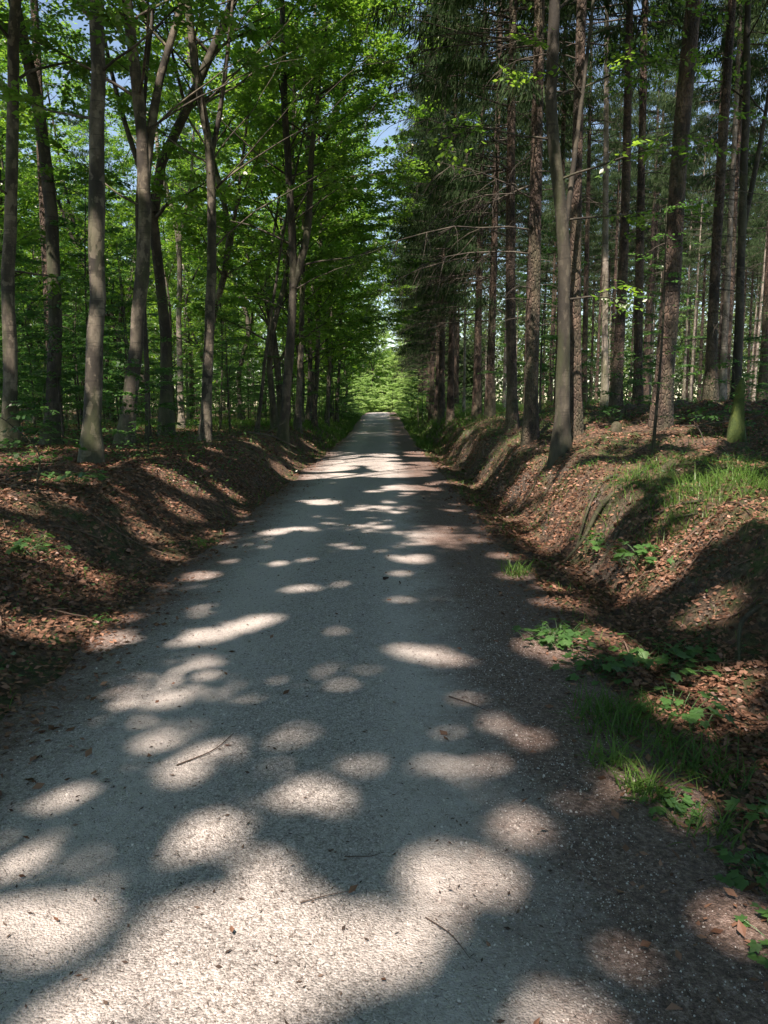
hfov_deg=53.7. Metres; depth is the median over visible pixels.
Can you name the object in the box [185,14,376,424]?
beech tree
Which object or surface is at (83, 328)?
sapling
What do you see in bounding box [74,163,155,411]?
beech tree
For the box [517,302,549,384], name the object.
beech tree
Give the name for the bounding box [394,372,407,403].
bush
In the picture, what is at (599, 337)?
spruce tree
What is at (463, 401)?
spruce tree
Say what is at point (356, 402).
bush
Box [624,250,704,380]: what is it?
sapling
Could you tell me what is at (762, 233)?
spruce tree
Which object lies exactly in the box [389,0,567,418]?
spruce tree
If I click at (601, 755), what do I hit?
grass tuft
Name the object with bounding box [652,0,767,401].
spruce tree
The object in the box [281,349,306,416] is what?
sapling
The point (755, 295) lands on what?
spruce tree
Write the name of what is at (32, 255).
beech tree
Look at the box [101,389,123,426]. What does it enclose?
sapling
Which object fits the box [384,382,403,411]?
bush
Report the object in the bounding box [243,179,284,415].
beech tree
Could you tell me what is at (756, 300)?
spruce tree
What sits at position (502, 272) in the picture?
spruce tree
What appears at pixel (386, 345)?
beech tree
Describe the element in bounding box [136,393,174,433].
sapling
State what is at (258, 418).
young beech
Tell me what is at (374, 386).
bush
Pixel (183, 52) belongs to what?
beech tree
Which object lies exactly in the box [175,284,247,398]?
beech tree
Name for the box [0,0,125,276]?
beech tree
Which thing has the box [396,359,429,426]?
sapling
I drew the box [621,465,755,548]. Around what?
grass tuft
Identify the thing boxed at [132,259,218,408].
beech tree
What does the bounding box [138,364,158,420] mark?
sapling
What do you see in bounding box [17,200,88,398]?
beech tree
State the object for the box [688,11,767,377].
spruce tree
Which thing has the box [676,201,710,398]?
spruce tree
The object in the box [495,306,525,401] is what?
beech tree
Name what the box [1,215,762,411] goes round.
distant wood
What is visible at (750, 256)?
spruce tree
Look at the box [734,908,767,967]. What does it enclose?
leafy herb
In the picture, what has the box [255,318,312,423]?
sapling
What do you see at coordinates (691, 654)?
leafy herb
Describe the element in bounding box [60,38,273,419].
beech tree
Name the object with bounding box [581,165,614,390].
spruce tree
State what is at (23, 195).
beech tree
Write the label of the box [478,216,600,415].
sapling
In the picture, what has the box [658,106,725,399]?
spruce tree
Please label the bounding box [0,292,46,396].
sapling
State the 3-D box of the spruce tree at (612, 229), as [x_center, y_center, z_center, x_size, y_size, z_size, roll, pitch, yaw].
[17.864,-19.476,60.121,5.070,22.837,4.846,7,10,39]
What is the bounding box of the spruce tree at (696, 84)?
[649,83,708,382]
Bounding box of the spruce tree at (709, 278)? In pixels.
[701,240,748,331]
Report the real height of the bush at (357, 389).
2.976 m
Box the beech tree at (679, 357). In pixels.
[652,290,699,387]
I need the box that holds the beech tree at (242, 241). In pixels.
[167,0,410,429]
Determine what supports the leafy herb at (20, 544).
on the ground at (738, 573)
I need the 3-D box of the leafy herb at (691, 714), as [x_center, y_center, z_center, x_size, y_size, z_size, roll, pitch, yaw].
[1.652,1.086,4.251,0.573,0.138,0.715,3,9,23]
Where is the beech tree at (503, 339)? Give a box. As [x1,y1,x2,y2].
[497,301,522,397]
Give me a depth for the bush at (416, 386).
69.44 m
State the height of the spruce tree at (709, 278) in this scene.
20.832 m
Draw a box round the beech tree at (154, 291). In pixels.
[88,161,218,370]
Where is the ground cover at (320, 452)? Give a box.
[0,392,767,817]
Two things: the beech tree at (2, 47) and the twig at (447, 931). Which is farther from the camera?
the beech tree at (2, 47)
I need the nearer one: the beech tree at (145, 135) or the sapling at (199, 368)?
the beech tree at (145, 135)
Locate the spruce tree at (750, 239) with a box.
[698,86,767,378]
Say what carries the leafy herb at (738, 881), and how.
on the ground at (738, 573)
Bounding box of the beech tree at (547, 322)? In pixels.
[539,295,588,399]
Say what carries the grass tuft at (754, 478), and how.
on the ground at (738, 573)
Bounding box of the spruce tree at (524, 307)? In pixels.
[516,283,543,338]
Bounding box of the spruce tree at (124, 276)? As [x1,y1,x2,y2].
[114,211,154,395]
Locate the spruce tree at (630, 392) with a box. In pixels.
[627,189,655,400]
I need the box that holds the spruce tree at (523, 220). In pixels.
[490,112,556,404]
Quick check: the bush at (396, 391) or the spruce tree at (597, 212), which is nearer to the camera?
the spruce tree at (597, 212)
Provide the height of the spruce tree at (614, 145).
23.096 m
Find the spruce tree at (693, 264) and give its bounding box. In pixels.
[644,155,696,311]
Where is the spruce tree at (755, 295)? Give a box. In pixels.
[745,198,762,382]
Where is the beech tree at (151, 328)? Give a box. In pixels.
[24,2,175,421]
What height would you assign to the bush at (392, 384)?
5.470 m
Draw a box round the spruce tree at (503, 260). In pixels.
[476,117,521,370]
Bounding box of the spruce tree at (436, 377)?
[379,2,499,420]
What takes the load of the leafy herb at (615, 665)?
on the ground at (738, 573)
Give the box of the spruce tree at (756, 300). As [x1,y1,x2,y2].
[734,236,763,399]
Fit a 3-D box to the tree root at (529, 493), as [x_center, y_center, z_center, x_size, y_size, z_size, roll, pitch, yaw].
[2.469,-0.389,12.633,0.754,1.020,0.117,-4,9,-24]
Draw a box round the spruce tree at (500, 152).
[465,4,532,378]
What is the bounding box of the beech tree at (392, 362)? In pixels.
[382,323,403,396]
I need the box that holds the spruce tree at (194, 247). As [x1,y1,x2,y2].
[169,135,206,399]
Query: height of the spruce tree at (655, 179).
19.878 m
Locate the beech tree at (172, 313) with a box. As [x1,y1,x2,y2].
[147,224,183,394]
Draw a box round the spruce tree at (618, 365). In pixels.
[499,0,673,408]
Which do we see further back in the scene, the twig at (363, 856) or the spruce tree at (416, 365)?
the spruce tree at (416, 365)
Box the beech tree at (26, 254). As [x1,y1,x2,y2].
[0,143,42,366]
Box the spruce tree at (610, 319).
[590,221,630,388]
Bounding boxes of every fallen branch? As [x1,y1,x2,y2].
[2,458,50,480]
[686,421,705,444]
[692,409,764,425]
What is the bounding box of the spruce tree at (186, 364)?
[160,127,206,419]
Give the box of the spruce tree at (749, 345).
[722,147,767,399]
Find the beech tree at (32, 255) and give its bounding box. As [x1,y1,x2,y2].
[0,85,166,355]
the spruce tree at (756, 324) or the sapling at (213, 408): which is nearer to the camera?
the sapling at (213, 408)
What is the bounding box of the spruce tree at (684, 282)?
[644,212,699,352]
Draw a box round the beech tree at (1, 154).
[0,110,24,341]
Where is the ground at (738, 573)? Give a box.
[0,399,767,855]
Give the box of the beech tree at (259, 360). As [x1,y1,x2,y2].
[248,321,276,400]
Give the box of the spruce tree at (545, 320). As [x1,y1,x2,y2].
[522,200,554,402]
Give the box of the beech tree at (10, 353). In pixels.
[0,0,191,447]
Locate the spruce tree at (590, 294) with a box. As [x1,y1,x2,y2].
[581,224,601,378]
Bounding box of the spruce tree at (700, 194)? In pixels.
[686,38,767,382]
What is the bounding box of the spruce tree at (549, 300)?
[546,275,557,321]
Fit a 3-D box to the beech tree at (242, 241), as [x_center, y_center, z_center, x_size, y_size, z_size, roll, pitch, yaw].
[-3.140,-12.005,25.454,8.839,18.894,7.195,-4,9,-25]
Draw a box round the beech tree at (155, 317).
[78,213,193,366]
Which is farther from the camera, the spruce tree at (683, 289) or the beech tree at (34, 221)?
the spruce tree at (683, 289)
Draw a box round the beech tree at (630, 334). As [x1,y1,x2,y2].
[624,303,679,379]
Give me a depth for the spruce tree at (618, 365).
19.14 m
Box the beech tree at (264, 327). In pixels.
[250,224,327,411]
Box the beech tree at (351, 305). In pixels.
[243,107,418,419]
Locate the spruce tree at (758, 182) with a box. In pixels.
[734,114,767,401]
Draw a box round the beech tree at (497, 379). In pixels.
[462,311,502,401]
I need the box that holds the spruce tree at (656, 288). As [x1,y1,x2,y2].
[630,156,686,400]
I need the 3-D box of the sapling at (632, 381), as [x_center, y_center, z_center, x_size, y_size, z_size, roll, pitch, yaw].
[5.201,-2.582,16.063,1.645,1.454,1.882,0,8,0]
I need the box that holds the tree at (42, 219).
[1,0,89,434]
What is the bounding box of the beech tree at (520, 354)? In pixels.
[501,309,547,399]
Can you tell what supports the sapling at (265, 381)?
on the ground at (738, 573)
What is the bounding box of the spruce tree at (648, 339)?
[609,0,704,400]
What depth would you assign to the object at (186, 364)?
46.48 m
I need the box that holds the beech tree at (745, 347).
[730,303,757,379]
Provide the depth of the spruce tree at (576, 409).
12.73 m
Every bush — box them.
[306,358,338,419]
[317,376,330,418]
[318,359,353,416]
[319,360,353,421]
[324,359,365,411]
[332,378,354,412]
[332,395,355,414]
[333,380,359,411]
[342,393,359,415]
[348,393,364,407]
[349,388,366,408]
[351,372,372,407]
[352,376,371,407]
[356,374,379,410]
[360,377,374,398]
[366,382,389,411]
[368,400,382,411]
[370,388,389,409]
[371,398,388,411]
[377,370,402,411]
[379,377,394,408]
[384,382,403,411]
[387,379,425,418]
[393,364,415,409]
[393,379,407,410]
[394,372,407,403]
[394,372,421,413]
[395,384,417,410]
[400,368,422,402]
[401,391,425,416]
[406,396,425,410]
[410,395,426,414]
[423,377,456,406]
[445,373,469,400]
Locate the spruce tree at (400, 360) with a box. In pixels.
[382,119,460,407]
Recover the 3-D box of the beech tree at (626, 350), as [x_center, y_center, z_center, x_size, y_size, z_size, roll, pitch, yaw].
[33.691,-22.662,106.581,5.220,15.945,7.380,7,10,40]
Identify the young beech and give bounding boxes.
[0,0,200,442]
[241,3,362,431]
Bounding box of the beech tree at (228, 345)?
[196,260,248,408]
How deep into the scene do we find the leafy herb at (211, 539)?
9.12 m
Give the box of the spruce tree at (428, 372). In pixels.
[383,68,472,413]
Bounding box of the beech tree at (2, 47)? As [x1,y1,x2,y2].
[0,0,88,70]
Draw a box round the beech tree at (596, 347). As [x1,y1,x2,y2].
[587,298,616,390]
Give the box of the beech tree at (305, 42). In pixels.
[73,0,383,441]
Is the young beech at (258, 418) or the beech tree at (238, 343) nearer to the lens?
the young beech at (258, 418)
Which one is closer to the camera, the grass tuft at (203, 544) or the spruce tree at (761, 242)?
the grass tuft at (203, 544)
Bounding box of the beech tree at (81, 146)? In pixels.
[54,120,131,414]
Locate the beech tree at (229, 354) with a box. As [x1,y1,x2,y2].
[214,293,257,406]
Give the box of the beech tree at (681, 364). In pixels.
[674,327,696,397]
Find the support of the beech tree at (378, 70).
on the ground at (738, 573)
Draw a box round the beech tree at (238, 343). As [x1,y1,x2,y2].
[215,262,263,410]
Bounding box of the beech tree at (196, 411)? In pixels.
[147,250,219,415]
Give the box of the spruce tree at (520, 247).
[485,126,545,384]
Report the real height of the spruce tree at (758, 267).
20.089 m
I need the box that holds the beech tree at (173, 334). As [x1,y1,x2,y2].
[147,255,204,406]
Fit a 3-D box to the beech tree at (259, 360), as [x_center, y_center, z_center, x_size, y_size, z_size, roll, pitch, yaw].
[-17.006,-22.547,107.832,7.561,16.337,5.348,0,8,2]
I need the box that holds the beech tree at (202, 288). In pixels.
[104,129,236,417]
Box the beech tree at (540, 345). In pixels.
[524,290,556,398]
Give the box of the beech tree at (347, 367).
[321,209,395,412]
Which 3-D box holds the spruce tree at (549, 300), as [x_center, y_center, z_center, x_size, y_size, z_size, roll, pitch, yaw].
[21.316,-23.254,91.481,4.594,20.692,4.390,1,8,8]
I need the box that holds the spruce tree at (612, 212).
[582,102,658,388]
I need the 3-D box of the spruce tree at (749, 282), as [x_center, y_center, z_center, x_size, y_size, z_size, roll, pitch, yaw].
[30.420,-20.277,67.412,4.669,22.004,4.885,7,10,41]
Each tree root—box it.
[513,465,544,518]
[519,487,547,520]
[534,471,556,515]
[535,476,571,524]
[564,485,621,561]
[570,481,601,530]
[575,474,620,552]
[588,520,623,580]
[624,512,696,570]
[642,499,703,522]
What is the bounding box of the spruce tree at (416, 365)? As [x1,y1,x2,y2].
[386,138,456,406]
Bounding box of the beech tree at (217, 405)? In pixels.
[182,236,245,406]
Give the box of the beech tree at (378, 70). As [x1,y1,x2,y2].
[150,0,439,450]
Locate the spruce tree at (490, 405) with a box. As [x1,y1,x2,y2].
[404,0,595,418]
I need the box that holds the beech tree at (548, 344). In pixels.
[523,315,556,388]
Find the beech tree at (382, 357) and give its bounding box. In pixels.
[368,321,403,409]
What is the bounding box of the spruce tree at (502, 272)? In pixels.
[470,178,516,385]
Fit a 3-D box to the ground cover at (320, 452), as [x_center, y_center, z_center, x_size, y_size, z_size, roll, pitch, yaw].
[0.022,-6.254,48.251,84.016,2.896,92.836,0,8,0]
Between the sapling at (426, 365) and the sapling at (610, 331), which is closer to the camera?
the sapling at (610, 331)
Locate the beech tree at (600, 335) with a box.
[588,295,627,378]
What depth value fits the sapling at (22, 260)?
16.43 m
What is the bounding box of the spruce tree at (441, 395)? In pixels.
[378,4,503,425]
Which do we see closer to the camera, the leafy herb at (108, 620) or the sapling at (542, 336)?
the leafy herb at (108, 620)
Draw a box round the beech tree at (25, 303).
[18,200,70,415]
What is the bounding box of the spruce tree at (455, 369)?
[445,291,463,404]
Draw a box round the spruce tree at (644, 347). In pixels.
[629,164,660,390]
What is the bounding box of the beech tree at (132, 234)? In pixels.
[68,93,235,426]
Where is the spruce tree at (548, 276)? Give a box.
[541,159,567,390]
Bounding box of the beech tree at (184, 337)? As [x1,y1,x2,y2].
[172,286,204,375]
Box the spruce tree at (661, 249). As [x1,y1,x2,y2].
[628,113,670,384]
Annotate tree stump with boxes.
[726,379,746,442]
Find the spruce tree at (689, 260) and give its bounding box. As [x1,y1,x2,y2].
[681,122,727,401]
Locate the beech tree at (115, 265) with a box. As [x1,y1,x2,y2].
[55,161,185,414]
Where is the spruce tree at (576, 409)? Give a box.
[487,0,640,437]
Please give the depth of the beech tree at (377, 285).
52.10 m
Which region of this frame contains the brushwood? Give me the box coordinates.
[0,398,767,726]
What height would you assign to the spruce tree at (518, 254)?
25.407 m
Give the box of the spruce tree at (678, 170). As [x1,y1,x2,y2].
[601,0,734,431]
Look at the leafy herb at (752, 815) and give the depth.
3.08 m
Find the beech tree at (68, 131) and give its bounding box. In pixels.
[0,1,164,416]
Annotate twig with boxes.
[177,733,233,765]
[300,891,348,902]
[345,852,383,856]
[425,916,470,958]
[449,696,489,711]
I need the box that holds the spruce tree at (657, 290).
[643,201,686,391]
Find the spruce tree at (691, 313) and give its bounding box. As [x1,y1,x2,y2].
[674,267,693,393]
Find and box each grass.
[1,397,767,853]
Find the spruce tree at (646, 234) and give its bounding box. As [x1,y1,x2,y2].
[629,133,653,369]
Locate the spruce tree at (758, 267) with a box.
[721,126,767,386]
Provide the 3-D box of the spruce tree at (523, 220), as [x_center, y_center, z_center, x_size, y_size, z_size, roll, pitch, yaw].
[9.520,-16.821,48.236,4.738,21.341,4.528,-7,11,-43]
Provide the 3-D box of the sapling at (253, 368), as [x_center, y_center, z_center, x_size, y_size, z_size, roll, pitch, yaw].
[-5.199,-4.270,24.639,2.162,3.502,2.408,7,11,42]
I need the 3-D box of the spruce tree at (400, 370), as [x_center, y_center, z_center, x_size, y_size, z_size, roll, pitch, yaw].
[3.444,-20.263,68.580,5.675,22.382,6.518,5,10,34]
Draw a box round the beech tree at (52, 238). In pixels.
[0,0,61,444]
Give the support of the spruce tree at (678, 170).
on the ground at (738, 573)
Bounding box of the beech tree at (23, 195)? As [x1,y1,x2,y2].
[0,11,69,423]
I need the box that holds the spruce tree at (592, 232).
[541,92,608,353]
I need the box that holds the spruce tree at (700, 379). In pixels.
[683,76,728,401]
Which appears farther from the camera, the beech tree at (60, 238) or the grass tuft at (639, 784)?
the beech tree at (60, 238)
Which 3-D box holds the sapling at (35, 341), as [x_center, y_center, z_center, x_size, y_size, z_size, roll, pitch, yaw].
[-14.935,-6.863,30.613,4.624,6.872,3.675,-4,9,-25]
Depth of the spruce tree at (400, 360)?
64.70 m
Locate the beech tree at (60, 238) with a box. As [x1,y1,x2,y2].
[0,158,107,351]
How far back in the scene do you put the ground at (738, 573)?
7.81 m
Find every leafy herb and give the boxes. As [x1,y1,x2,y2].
[0,529,71,557]
[42,469,109,485]
[91,612,119,624]
[191,535,222,541]
[511,618,596,649]
[550,645,645,685]
[568,530,606,552]
[596,538,674,569]
[608,633,722,682]
[622,677,735,728]
[623,783,701,825]
[665,635,722,666]
[713,844,767,908]
[723,790,767,829]
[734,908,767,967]
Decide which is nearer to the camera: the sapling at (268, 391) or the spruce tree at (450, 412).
the spruce tree at (450, 412)
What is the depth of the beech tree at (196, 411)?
55.93 m
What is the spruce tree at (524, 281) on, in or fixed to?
on the ground at (738, 573)
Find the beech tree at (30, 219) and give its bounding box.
[0,39,43,418]
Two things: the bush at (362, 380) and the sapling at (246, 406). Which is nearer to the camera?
the sapling at (246, 406)
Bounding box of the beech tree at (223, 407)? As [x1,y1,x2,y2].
[182,126,276,419]
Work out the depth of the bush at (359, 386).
92.16 m
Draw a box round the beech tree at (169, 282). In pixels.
[119,100,290,367]
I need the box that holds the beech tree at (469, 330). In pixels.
[466,289,503,395]
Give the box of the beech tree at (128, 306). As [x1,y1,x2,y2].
[72,191,167,367]
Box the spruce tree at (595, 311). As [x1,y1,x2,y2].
[581,246,609,384]
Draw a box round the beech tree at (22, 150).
[2,124,35,200]
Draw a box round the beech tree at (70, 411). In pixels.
[3,145,89,419]
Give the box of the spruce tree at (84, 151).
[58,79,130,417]
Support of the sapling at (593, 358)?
on the ground at (738, 573)
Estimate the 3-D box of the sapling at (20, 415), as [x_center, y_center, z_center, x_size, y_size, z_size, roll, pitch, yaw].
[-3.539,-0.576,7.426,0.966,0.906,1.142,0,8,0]
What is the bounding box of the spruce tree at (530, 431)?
[336,0,612,448]
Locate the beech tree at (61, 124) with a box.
[4,90,76,276]
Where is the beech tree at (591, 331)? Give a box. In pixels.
[581,304,601,387]
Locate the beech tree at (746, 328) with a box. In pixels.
[730,289,756,370]
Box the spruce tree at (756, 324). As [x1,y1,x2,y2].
[744,265,762,399]
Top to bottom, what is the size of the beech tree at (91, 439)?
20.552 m
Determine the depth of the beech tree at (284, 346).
59.69 m
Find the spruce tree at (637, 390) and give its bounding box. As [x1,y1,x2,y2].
[546,0,767,404]
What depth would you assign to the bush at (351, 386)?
68.88 m
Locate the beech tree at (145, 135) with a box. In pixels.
[0,0,329,445]
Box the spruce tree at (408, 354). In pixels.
[388,261,422,396]
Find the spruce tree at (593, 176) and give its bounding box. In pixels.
[541,82,602,332]
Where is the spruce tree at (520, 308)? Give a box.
[500,229,526,390]
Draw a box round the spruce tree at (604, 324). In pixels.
[518,0,711,406]
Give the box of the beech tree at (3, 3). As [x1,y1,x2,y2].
[0,0,30,246]
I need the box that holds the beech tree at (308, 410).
[226,58,392,421]
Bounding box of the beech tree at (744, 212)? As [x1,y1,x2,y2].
[595,0,767,399]
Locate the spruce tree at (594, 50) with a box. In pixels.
[494,1,624,406]
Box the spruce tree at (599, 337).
[581,100,630,401]
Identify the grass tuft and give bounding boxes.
[188,538,221,548]
[493,554,539,578]
[555,675,697,743]
[570,447,720,532]
[570,725,645,771]
[588,750,703,803]
[592,703,767,798]
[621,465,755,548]
[643,796,754,852]
[659,452,767,476]
[671,452,767,500]
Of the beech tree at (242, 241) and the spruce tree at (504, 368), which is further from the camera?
the spruce tree at (504, 368)
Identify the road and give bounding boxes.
[0,412,767,1023]
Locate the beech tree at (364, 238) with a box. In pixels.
[236,1,447,433]
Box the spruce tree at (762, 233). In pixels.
[699,106,767,356]
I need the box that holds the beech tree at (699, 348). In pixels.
[686,306,706,389]
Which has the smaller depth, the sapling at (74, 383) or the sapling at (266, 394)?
the sapling at (74, 383)
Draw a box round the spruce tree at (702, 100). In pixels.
[652,0,767,399]
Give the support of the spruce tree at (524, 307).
on the ground at (738, 573)
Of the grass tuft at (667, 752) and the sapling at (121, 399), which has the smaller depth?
the grass tuft at (667, 752)
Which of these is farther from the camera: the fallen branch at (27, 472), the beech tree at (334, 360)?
the beech tree at (334, 360)
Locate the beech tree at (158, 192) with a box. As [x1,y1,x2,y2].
[46,0,329,435]
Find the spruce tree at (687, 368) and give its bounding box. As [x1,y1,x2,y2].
[680,190,708,399]
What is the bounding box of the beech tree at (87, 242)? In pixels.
[39,194,128,354]
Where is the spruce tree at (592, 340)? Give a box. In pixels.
[581,162,611,401]
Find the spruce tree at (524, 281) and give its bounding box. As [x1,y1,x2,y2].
[515,217,548,369]
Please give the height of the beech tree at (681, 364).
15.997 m
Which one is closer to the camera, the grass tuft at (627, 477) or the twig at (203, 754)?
the twig at (203, 754)
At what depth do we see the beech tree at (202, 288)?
37.64 m
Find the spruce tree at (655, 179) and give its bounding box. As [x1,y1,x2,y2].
[630,0,717,374]
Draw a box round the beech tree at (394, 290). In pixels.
[294,58,418,426]
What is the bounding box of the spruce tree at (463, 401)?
[454,117,490,411]
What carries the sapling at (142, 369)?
on the ground at (738, 573)
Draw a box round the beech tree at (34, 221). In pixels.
[0,12,73,422]
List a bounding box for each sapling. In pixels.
[0,173,178,397]
[0,217,79,406]
[0,230,64,395]
[0,266,73,389]
[0,282,79,427]
[0,289,121,444]
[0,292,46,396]
[0,296,70,426]
[0,303,28,411]
[0,332,39,409]
[0,343,41,418]
[0,406,87,485]
[1,392,38,426]
[18,242,126,427]
[18,313,84,409]
[18,331,42,421]
[18,345,84,425]
[21,267,123,402]
[21,271,120,429]
[28,308,84,423]
[42,331,84,415]
[44,296,121,413]
[62,321,141,425]
[66,236,188,411]
[69,237,193,404]
[72,402,109,432]
[82,327,152,420]
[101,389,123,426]
[102,358,198,451]
[102,365,144,419]
[108,399,144,434]
[117,316,158,416]
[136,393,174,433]
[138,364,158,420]
[144,375,195,415]
[149,320,197,407]
[172,235,282,428]
[174,325,249,413]
[174,334,223,419]
[178,294,263,433]
[183,361,212,412]
[185,343,218,396]
[186,388,214,415]
[192,367,239,421]
[193,326,265,428]
[193,373,237,419]
[202,335,244,418]
[212,356,247,419]
[214,340,243,416]
[216,348,253,416]
[225,339,275,422]
[229,321,275,418]
[230,349,260,417]
[234,345,268,415]
[235,358,291,422]
[239,338,279,408]
[242,396,268,422]
[243,357,274,407]
[247,359,292,409]
[249,359,281,418]
[252,295,319,408]
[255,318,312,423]
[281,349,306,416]
[291,348,307,407]
[304,350,339,412]
[307,336,358,421]
[395,337,435,421]
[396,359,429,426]
[460,338,502,406]
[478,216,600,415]
[483,362,506,398]
[495,339,523,396]
[520,293,586,401]
[538,347,555,401]
[582,352,600,394]
[590,356,654,417]
[593,314,648,390]
[593,340,632,398]
[617,198,702,456]
[623,331,654,397]
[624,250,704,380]
[687,359,767,426]
[694,344,718,395]
[720,318,767,388]
[730,281,762,381]
[731,312,767,393]
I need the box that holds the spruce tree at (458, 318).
[457,254,488,403]
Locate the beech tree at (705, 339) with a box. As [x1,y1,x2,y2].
[695,304,745,377]
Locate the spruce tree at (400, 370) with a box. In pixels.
[385,196,447,403]
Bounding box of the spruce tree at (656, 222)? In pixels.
[616,0,704,373]
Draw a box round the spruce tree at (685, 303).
[680,203,721,401]
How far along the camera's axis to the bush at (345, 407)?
61.61 m
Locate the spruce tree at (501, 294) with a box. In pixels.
[496,240,523,389]
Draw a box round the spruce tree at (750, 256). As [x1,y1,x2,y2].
[699,136,763,376]
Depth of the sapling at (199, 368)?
27.22 m
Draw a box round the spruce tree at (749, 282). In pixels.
[693,233,753,367]
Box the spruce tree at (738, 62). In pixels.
[657,0,767,400]
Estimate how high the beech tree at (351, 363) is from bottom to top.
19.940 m
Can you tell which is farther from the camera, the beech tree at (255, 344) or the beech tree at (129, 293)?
the beech tree at (255, 344)
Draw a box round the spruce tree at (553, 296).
[517,73,592,401]
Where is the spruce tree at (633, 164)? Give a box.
[583,8,659,394]
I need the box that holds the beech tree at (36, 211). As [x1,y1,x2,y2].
[15,146,73,277]
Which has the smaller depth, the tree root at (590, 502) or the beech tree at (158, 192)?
the tree root at (590, 502)
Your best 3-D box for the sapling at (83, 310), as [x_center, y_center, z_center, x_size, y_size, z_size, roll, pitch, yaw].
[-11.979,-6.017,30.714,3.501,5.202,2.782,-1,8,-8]
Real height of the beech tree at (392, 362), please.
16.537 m
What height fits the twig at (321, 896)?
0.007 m
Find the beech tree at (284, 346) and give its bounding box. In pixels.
[262,217,313,411]
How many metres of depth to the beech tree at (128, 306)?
47.34 m
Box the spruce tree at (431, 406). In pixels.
[378,6,487,421]
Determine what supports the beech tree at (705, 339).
on the ground at (738, 573)
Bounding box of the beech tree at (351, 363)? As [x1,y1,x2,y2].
[271,127,381,418]
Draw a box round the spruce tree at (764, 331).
[701,0,767,400]
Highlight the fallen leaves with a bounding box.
[0,398,767,1023]
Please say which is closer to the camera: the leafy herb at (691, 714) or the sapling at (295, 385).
the leafy herb at (691, 714)
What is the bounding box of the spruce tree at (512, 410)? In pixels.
[349,0,653,432]
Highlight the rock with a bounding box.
[610,421,621,431]
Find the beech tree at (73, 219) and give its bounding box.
[2,2,132,379]
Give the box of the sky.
[0,0,767,406]
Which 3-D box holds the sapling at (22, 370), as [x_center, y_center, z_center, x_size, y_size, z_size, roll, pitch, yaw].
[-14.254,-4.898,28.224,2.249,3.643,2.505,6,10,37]
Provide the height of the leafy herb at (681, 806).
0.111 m
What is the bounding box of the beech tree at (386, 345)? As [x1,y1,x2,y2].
[358,307,394,395]
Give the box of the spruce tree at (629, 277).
[594,165,634,353]
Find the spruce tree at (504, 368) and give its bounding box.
[475,35,551,408]
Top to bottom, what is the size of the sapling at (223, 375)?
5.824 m
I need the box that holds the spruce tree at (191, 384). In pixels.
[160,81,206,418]
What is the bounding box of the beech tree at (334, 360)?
[241,153,373,402]
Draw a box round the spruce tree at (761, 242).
[745,136,767,351]
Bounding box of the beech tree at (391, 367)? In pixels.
[376,333,403,396]
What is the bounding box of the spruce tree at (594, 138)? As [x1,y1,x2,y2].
[541,43,614,263]
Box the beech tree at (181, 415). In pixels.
[104,0,237,428]
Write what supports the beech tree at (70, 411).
on the ground at (738, 573)
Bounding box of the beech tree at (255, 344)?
[217,126,314,418]
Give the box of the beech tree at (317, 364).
[243,3,432,427]
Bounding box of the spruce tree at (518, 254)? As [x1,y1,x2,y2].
[501,156,557,403]
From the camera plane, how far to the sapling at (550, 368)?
30.16 m
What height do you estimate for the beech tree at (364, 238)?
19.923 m
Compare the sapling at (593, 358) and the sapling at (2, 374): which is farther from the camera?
the sapling at (593, 358)
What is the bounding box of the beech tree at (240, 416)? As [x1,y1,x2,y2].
[148,47,281,422]
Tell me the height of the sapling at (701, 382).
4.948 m
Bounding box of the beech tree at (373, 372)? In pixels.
[349,289,396,395]
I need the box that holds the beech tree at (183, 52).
[106,0,317,430]
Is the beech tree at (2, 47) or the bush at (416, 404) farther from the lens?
the bush at (416, 404)
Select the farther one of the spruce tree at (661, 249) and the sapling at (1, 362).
the spruce tree at (661, 249)
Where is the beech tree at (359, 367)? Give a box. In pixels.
[293,203,379,387]
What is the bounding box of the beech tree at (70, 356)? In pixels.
[17,177,149,406]
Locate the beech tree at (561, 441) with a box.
[370,0,765,467]
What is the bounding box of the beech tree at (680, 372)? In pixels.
[675,304,705,397]
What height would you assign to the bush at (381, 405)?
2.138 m
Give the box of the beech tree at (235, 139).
[87,0,475,419]
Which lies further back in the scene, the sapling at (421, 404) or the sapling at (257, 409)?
the sapling at (421, 404)
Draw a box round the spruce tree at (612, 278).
[588,163,634,357]
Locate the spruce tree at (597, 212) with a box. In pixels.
[543,83,601,353]
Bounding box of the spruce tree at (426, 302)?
[400,110,485,413]
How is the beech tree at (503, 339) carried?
on the ground at (738, 573)
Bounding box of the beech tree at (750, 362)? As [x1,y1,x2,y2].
[742,324,761,395]
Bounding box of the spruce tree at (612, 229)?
[581,128,635,387]
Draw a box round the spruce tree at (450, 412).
[376,0,527,425]
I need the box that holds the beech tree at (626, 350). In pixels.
[608,301,633,396]
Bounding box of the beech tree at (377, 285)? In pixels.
[280,128,403,422]
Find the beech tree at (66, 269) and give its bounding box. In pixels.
[22,181,74,347]
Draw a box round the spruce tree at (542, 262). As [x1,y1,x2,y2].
[516,167,557,346]
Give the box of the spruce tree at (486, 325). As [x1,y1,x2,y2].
[470,272,498,388]
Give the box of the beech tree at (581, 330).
[547,280,595,355]
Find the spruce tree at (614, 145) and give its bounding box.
[524,0,652,402]
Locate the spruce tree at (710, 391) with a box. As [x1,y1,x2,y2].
[656,0,765,402]
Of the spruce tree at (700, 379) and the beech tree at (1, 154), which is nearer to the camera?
the beech tree at (1, 154)
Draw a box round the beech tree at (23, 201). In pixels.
[0,0,54,313]
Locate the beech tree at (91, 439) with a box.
[0,0,260,463]

